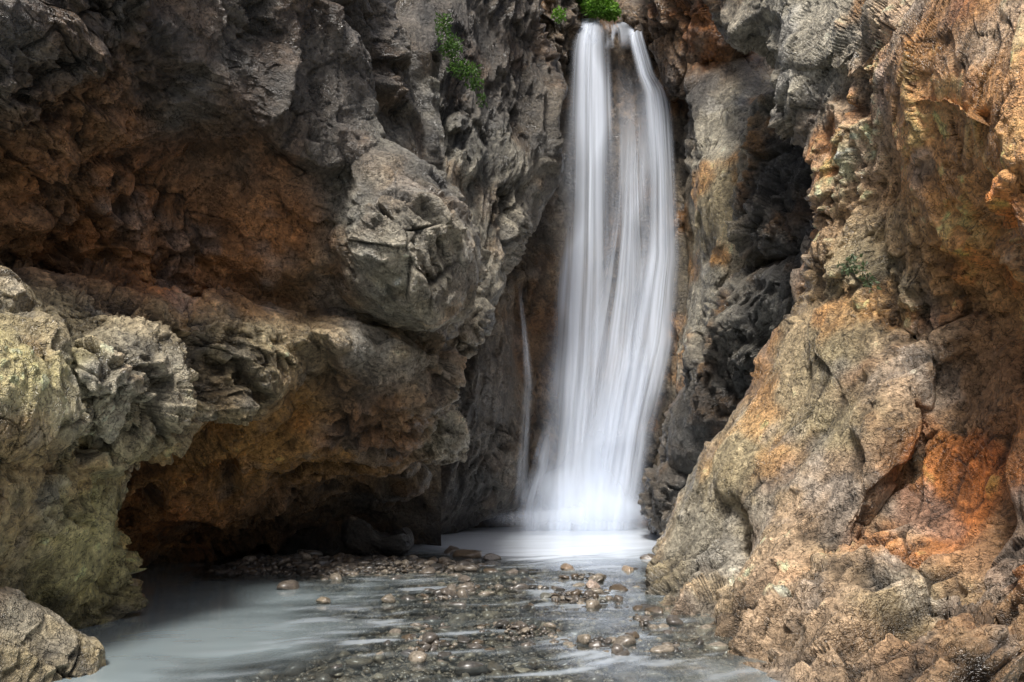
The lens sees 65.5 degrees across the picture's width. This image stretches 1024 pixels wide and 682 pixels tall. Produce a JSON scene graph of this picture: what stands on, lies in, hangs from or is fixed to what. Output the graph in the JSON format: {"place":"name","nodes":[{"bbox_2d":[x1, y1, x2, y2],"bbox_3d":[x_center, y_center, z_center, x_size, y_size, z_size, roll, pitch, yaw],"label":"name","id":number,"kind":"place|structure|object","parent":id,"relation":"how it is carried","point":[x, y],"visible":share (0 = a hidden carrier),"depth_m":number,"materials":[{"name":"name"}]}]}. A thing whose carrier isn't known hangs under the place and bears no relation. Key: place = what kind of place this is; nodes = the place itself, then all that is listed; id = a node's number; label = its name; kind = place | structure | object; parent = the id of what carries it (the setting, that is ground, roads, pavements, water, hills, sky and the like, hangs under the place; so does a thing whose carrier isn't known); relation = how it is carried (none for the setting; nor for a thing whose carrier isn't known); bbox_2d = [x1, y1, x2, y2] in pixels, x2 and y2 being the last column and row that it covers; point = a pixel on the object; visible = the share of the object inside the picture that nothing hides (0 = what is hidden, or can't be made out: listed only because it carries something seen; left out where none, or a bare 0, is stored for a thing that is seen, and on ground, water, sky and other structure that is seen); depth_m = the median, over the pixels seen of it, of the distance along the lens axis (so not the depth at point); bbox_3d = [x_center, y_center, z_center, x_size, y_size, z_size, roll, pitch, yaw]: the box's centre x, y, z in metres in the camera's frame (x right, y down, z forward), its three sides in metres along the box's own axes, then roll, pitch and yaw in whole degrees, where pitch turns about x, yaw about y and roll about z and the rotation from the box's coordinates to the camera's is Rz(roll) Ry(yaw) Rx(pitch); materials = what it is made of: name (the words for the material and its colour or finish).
{"place":"outdoors","nodes":[
{"label":"outdoors","id":0,"kind":"place"},
{"bbox_2d":[0,0,490,681],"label":"rock cliff","id":1,"kind":"structure","parent":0,"point":[244,256],"depth_m":9.23,"materials":[{"name":"brown stone"}]},
{"bbox_2d":[434,12,487,107],"bbox_3d":[-0.802,-4.428,12.482,0.839,1.510,0.709,0,-8,0],"label":"fern","id":2,"kind":"object","parent":1,"relation":"on","point":[462,66],"visible":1,"depth_m":12.43,"materials":[{"name":"green plant"}]},
{"bbox_2d":[54,526,780,681],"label":"water","id":3,"kind":"structure","parent":0,"point":[179,625],"depth_m":8.19,"materials":[{"name":"white liquid"}]},
{"bbox_2d":[186,556,737,681],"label":"stream bed","id":4,"kind":"object","parent":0,"point":[247,670],"visible":0.01,"depth_m":6.74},
{"bbox_2d":[190,545,736,681],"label":"pebbles","id":5,"kind":"object","parent":4,"relation":"on","point":[333,571],"visible":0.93,"depth_m":8.02,"materials":[{"name":"grey gravel"}]},
{"bbox_2d":[637,0,814,537],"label":"rock cliff","id":6,"kind":"structure","parent":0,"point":[747,216],"depth_m":14.49,"materials":[{"name":"stone"}]},
{"bbox_2d":[644,0,1023,681],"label":"rock face","id":7,"kind":"object","parent":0,"point":[848,504],"visible":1,"depth_m":7.29},
{"bbox_2d":[837,253,881,292],"bbox_3d":[3.230,-0.635,7.476,0.363,0.401,0.322,4,-9,-28],"label":"weed","id":8,"kind":"object","parent":7,"relation":"on","point":[848,270],"visible":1,"depth_m":7.45,"materials":[{"name":"green plant"}]},
{"label":"ground","id":9,"kind":"structure","parent":0,"visible":0},
{"bbox_2d":[394,0,689,533],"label":"rock wall","id":10,"kind":"structure","parent":9,"relation":"on","point":[513,162],"depth_m":16.97,"materials":[{"name":"grey stone"}]},
{"bbox_2d":[550,0,621,23],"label":"bush","id":11,"kind":"object","parent":10,"relation":"on","point":[609,10],"visible":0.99,"depth_m":19.33,"materials":[{"name":"green plant"}]},
{"bbox_2d":[536,18,672,530],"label":"waterfall","id":12,"kind":"structure","parent":10,"relation":"attached to","point":[597,496],"depth_m":17.45,"materials":[{"name":"liquid"}]}
]}

